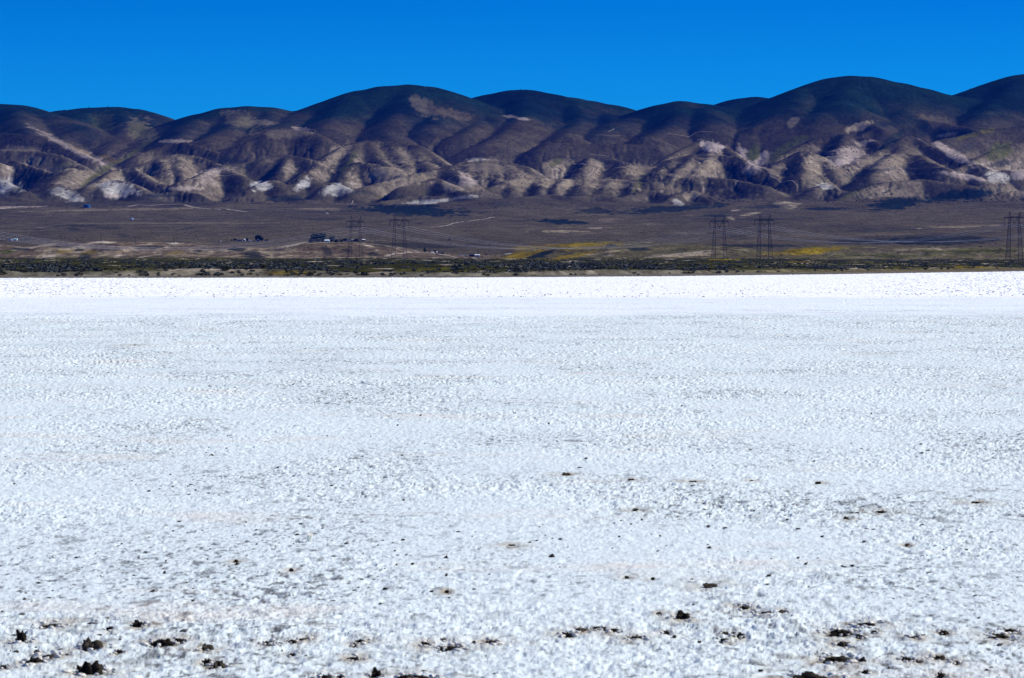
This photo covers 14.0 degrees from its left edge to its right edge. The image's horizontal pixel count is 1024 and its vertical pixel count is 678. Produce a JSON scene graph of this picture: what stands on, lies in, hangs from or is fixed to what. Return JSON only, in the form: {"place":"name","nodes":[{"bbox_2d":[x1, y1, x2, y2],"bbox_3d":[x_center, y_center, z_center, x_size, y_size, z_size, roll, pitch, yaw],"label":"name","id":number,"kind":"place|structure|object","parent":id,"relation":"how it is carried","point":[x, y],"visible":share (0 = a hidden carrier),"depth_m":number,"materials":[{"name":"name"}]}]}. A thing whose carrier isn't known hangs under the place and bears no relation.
{"place":"outdoors","nodes":[
{"label":"outdoors","id":0,"kind":"place"},
{"bbox_2d":[185,205,246,211],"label":"dirt road","id":1,"kind":"structure","parent":0,"point":[218,209],"depth_m":8685.40,"materials":[{"name":"beige soil"}]},
{"bbox_2d":[307,532,312,541],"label":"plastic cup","id":2,"kind":"object","parent":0,"point":[309,536],"visible":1,"depth_m":48.48,"materials":[{"name":"white plastic"}]},
{"bbox_2d":[386,252,419,255],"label":"dirt road","id":3,"kind":"structure","parent":0,"point":[401,253],"depth_m":4403.93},
{"bbox_2d":[420,252,475,258],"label":"dirt road","id":4,"kind":"structure","parent":0,"point":[448,255],"depth_m":4469.03,"materials":[{"name":"beige soil"}]},
{"bbox_2d":[0,271,1023,677],"bbox_3d":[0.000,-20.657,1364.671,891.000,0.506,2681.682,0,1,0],"label":"salt flat","id":5,"kind":"structure","parent":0,"point":[856,401],"depth_m":64.29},
{"bbox_2d":[16,629,27,642],"bbox_3d":[-4.189,2.597,35.613,0.116,0.239,0.164,0,1,-14],"label":"mud clod","id":6,"kind":"object","parent":5,"relation":"on","point":[22,636],"visible":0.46,"depth_m":35.58,"materials":[{"name":"black soil"}]},
{"bbox_2d":[26,657,43,662],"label":"mud clod","id":7,"kind":"object","parent":5,"relation":"on","point":[35,660],"visible":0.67,"depth_m":33.70,"materials":[{"name":"soil"}]},
{"bbox_2d":[42,654,55,658],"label":"mud clod","id":8,"kind":"object","parent":5,"relation":"on","point":[49,655],"visible":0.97,"depth_m":34.18,"materials":[{"name":"brown soil"}]},
{"bbox_2d":[43,623,60,627],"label":"mud clod","id":9,"kind":"object","parent":5,"relation":"on","point":[47,626],"visible":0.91,"depth_m":37.12,"materials":[{"name":"soil"}]},
{"bbox_2d":[77,660,103,674],"bbox_3d":[-3.329,2.651,32.853,0.226,0.252,0.232,1,1,30],"label":"mud clod","id":10,"kind":"object","parent":5,"relation":"on","point":[87,668],"visible":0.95,"depth_m":32.81,"materials":[{"name":"brown soil"}]},
{"bbox_2d":[82,637,102,651],"bbox_3d":[-3.530,2.610,35.013,0.202,0.222,0.192,0,1,-25],"label":"mud clod","id":11,"kind":"object","parent":5,"relation":"on","point":[94,644],"visible":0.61,"depth_m":34.97,"materials":[{"name":"soil"}]},
{"bbox_2d":[132,620,143,627],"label":"mud clod","id":12,"kind":"object","parent":5,"relation":"on","point":[137,623],"visible":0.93,"depth_m":37.16,"materials":[{"name":"black soil"}]},
{"bbox_2d":[150,638,174,646],"bbox_3d":[-2.973,2.590,35.383,0.206,0.111,0.189,0,1,-12],"label":"mud clod","id":13,"kind":"object","parent":5,"relation":"on","point":[166,642],"visible":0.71,"depth_m":35.35,"materials":[{"name":"brown soil"}]},
{"bbox_2d":[175,638,184,643],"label":"mud clod","id":14,"kind":"object","parent":5,"relation":"on","point":[180,640],"visible":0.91,"depth_m":35.54,"materials":[{"name":"brown soil"}]},
{"bbox_2d":[202,658,211,665],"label":"mud clod","id":15,"kind":"object","parent":5,"relation":"on","point":[207,661],"visible":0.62,"depth_m":33.58,"materials":[{"name":"brown soil"}]},
{"bbox_2d":[202,643,213,650],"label":"mud clod","id":16,"kind":"object","parent":5,"relation":"on","point":[205,647],"visible":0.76,"depth_m":34.88,"materials":[{"name":"brown soil"}]},
{"bbox_2d":[213,660,225,668],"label":"mud clod","id":17,"kind":"object","parent":5,"relation":"on","point":[216,664],"visible":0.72,"depth_m":33.27,"materials":[{"name":"brown soil"}]},
{"bbox_2d":[318,674,331,677],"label":"mud clod","id":18,"kind":"object","parent":5,"relation":"on","point":[326,676],"visible":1,"depth_m":32.45,"materials":[{"name":"brown soil"}]},
{"bbox_2d":[346,657,361,659],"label":"mud clod","id":19,"kind":"object","parent":5,"relation":"on","point":[353,658],"visible":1,"depth_m":33.99,"materials":[{"name":"brown soil"}]},
{"bbox_2d":[371,667,381,677],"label":"mud clod","id":20,"kind":"object","parent":5,"relation":"on","point":[375,673],"visible":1,"depth_m":32.53,"materials":[{"name":"black soil"}]},
{"bbox_2d":[397,674,415,677],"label":"mud clod","id":21,"kind":"object","parent":5,"relation":"on","point":[407,676],"visible":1,"depth_m":32.38,"materials":[{"name":"brown soil"}]},
{"bbox_2d":[413,675,429,677],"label":"mud clod","id":22,"kind":"object","parent":5,"relation":"on","point":[419,676],"visible":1,"depth_m":32.41,"materials":[{"name":"brown soil"}]},
{"bbox_2d":[442,646,459,649],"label":"mud clod","id":23,"kind":"object","parent":5,"relation":"on","point":[450,647],"visible":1,"depth_m":34.94,"materials":[{"name":"brown soil"}]},
{"bbox_2d":[482,640,499,642],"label":"mud clod","id":24,"kind":"object","parent":5,"relation":"on","point":[491,641],"visible":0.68,"depth_m":35.45,"materials":[{"name":"soil"}]},
{"bbox_2d":[1,415,1018,671],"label":"crust crumbs","id":25,"kind":"object","parent":5,"relation":"on","point":[863,659],"visible":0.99,"depth_m":43.22,"materials":[{"name":"white"}]},
{"bbox_2d":[0,602,1021,677],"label":"crust fragments","id":26,"kind":"object","parent":5,"relation":"on","point":[460,645],"visible":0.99,"depth_m":35.23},
{"bbox_2d":[0,278,1023,297],"bbox_3d":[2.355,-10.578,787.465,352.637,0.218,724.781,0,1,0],"label":"shore clods","id":27,"kind":"object","parent":5,"relation":"on","point":[522,290],"visible":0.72,"depth_m":539.94,"materials":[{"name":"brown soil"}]},
{"bbox_2d":[5,321,1020,677],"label":"crust crumbs","id":28,"kind":"object","parent":5,"relation":"on","point":[457,531],"visible":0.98,"depth_m":48.08,"materials":[{"name":"white"}]},
{"bbox_2d":[562,632,572,637],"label":"mud clod","id":29,"kind":"object","parent":5,"relation":"on","point":[568,634],"visible":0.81,"depth_m":36.12,"materials":[{"name":"black soil"}]},
{"bbox_2d":[576,627,586,631],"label":"mud clod","id":30,"kind":"object","parent":5,"relation":"on","point":[582,629],"visible":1,"depth_m":36.69,"materials":[{"name":"brown soil"}]},
{"bbox_2d":[675,610,690,619],"bbox_3d":[1.552,2.544,37.966,0.159,0.150,0.161,0,1,-17],"label":"mud clod","id":31,"kind":"object","parent":5,"relation":"on","point":[680,614],"visible":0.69,"depth_m":37.93,"materials":[{"name":"black soil"}]},
{"bbox_2d":[702,583,718,587],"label":"mud clod","id":32,"kind":"object","parent":5,"relation":"on","point":[707,585],"visible":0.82,"depth_m":41.78,"materials":[{"name":"soil"}]},
{"bbox_2d":[736,632,744,638],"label":"mud clod","id":33,"kind":"object","parent":5,"relation":"on","point":[740,634],"visible":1,"depth_m":36.14,"materials":[{"name":"black soil"}]},
{"bbox_2d":[792,671,827,677],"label":"mud clod","id":34,"kind":"object","parent":5,"relation":"on","point":[808,674],"visible":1,"depth_m":32.37,"materials":[{"name":"brown soil"}]},
{"bbox_2d":[823,655,853,661],"bbox_3d":[2.625,2.612,33.940,0.226,0.071,0.248,1,1,41],"label":"mud clod","id":35,"kind":"object","parent":5,"relation":"on","point":[842,658],"visible":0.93,"depth_m":33.91,"materials":[{"name":"brown soil"}]},
{"bbox_2d":[829,629,851,636],"bbox_3d":[2.867,2.571,36.422,0.235,0.079,0.193,0,1,-3],"label":"mud clod","id":36,"kind":"object","parent":5,"relation":"on","point":[835,632],"visible":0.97,"depth_m":36.37,"materials":[{"name":"black soil"}]},
{"bbox_2d":[837,641,849,646],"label":"mud clod","id":37,"kind":"object","parent":5,"relation":"on","point":[842,644],"visible":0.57,"depth_m":35.14,"materials":[{"name":"soil"}]},
{"bbox_2d":[857,622,875,625],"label":"mud clod","id":38,"kind":"object","parent":5,"relation":"on","point":[868,624],"visible":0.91,"depth_m":37.20,"materials":[{"name":"black soil"}]},
{"bbox_2d":[901,656,910,660],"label":"mud clod","id":39,"kind":"object","parent":5,"relation":"on","point":[906,658],"visible":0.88,"depth_m":33.89,"materials":[{"name":"brown soil"}]},
{"bbox_2d":[933,655,944,659],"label":"mud clod","id":40,"kind":"object","parent":5,"relation":"on","point":[942,657],"visible":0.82,"depth_m":33.99,"materials":[{"name":"soil"}]},
{"bbox_2d":[936,672,945,677],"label":"mud clod","id":41,"kind":"object","parent":5,"relation":"on","point":[941,675],"visible":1,"depth_m":32.53,"materials":[{"name":"black soil"}]},
{"bbox_2d":[938,630,948,634],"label":"mud clod","id":42,"kind":"object","parent":5,"relation":"on","point":[944,632],"visible":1,"depth_m":36.43,"materials":[{"name":"black soil"}]},
{"bbox_2d":[987,633,1009,638],"bbox_3d":[4.216,2.589,36.080,0.198,0.087,0.198,0,1,-18],"label":"mud clod","id":43,"kind":"object","parent":5,"relation":"on","point":[1000,635],"visible":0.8,"depth_m":36.05,"materials":[{"name":"black soil"}]},
{"bbox_2d":[1004,628,1016,634],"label":"mud clod","id":44,"kind":"object","parent":5,"relation":"on","point":[1011,630],"visible":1,"depth_m":36.55,"materials":[{"name":"black soil"}]},
{"bbox_2d":[0,74,1023,208],"bbox_3d":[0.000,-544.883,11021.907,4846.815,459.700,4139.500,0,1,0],"label":"hills","id":45,"kind":"structure","parent":0,"point":[776,124],"depth_m":10872.27,"materials":[{"name":"brown soil"}]},
{"bbox_2d":[0,78,1023,204],"bbox_3d":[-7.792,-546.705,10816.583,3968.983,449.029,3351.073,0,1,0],"label":"hillside shrubs","id":46,"kind":"object","parent":45,"relation":"on","point":[526,167],"visible":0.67,"depth_m":10086.91,"materials":[{"name":"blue plant"}]},
{"bbox_2d":[0,205,1023,277],"bbox_3d":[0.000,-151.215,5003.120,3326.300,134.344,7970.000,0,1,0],"label":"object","id":47,"kind":"structure","parent":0,"point":[168,237],"depth_m":6390.94,"materials":[{"name":"soil"}]},
{"bbox_2d":[310,233,325,241],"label":"tree","id":48,"kind":"object","parent":47,"relation":"on","point":[322,237],"visible":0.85,"depth_m":6012.46,"materials":[{"name":"green plant"}]},
{"bbox_2d":[346,217,363,254],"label":"transmission tower","id":49,"kind":"structure","parent":47,"relation":"on","point":[351,232],"depth_m":4231.95,"materials":[{"name":"metal"}]},
{"bbox_2d":[0,224,1022,248],"bbox_3d":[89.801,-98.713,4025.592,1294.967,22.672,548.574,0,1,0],"label":"power cable","id":50,"kind":"object","parent":49,"relation":"hanging from","point":[508,248],"visible":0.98,"depth_m":4164.34,"materials":[{"name":"metal"}]},
{"bbox_2d":[4,224,1021,248],"bbox_3d":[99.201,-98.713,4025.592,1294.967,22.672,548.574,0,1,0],"label":"power cable","id":51,"kind":"object","parent":49,"relation":"hanging from","point":[515,248],"visible":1,"depth_m":4189.36,"materials":[{"name":"metal"}]},
{"bbox_2d":[2,224,1023,248],"bbox_3d":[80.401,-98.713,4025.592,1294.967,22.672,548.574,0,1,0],"label":"power cable","id":52,"kind":"object","parent":49,"relation":"hanging from","point":[553,248],"visible":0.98,"depth_m":4163.72,"materials":[{"name":"metal"}]},
{"bbox_2d":[389,214,408,257],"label":"transmission tower","id":53,"kind":"structure","parent":47,"relation":"on","point":[395,221],"depth_m":4104.67,"materials":[{"name":"metal"}]},
{"bbox_2d":[0,226,1016,249],"bbox_3d":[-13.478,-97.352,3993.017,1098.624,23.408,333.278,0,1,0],"label":"power cable","id":54,"kind":"object","parent":53,"relation":"hanging from","point":[513,244],"visible":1,"depth_m":4069.14,"materials":[{"name":"metal"}]},
{"bbox_2d":[2,226,1020,249],"bbox_3d":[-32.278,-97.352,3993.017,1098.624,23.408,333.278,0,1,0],"label":"power cable","id":55,"kind":"object","parent":53,"relation":"hanging from","point":[516,246],"visible":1,"depth_m":4065.86,"materials":[{"name":"metal"}]},
{"bbox_2d":[4,226,1023,249],"bbox_3d":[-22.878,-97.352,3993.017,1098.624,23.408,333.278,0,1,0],"label":"power cable","id":56,"kind":"object","parent":53,"relation":"hanging from","point":[526,246],"visible":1,"depth_m":4065.74,"materials":[{"name":"metal"}]},
{"bbox_2d":[0,258,1019,275],"bbox_3d":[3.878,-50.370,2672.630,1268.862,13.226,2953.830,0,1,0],"label":"scrub growth","id":57,"kind":"object","parent":47,"relation":"on","point":[507,265],"visible":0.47,"depth_m":1969.89,"materials":[{"name":"green plant"}]},
{"bbox_2d":[0,255,1023,275],"bbox_3d":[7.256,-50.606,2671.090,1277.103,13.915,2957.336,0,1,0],"label":"scrub growth","id":58,"kind":"object","parent":47,"relation":"on","point":[565,265],"visible":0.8,"depth_m":1873.20,"materials":[{"name":"green plant"}]},
{"bbox_2d":[0,209,1023,258],"bbox_3d":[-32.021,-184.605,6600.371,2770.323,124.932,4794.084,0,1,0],"label":"plain shrubs","id":59,"kind":"object","parent":47,"relation":"on","point":[521,241],"visible":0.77,"depth_m":6319.86,"materials":[{"name":"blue plant"}]},
{"bbox_2d":[711,216,728,257],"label":"transmission tower","id":60,"kind":"structure","parent":47,"relation":"on","point":[723,221],"depth_m":4114.23,"materials":[{"name":"metal"}]},
{"bbox_2d":[755,214,774,258],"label":"transmission tower","id":61,"kind":"structure","parent":47,"relation":"on","point":[761,220],"depth_m":3968.59,"materials":[{"name":"metal"}]},
{"bbox_2d":[1004,211,1023,260],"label":"transmission tower","id":62,"kind":"structure","parent":47,"relation":"on","point":[1010,217],"depth_m":3863.96,"materials":[{"name":"metal"}]},
{"bbox_2d":[0,0,1023,119],"label":"sky","id":63,"kind":"structure","parent":0,"point":[174,59],"materials":[{"name":"blue"}]},
{"bbox_2d":[650,250,713,255],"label":"dirt road","id":64,"kind":"structure","parent":0,"point":[685,253],"depth_m":4377.86,"materials":[{"name":"soil"}]}
]}

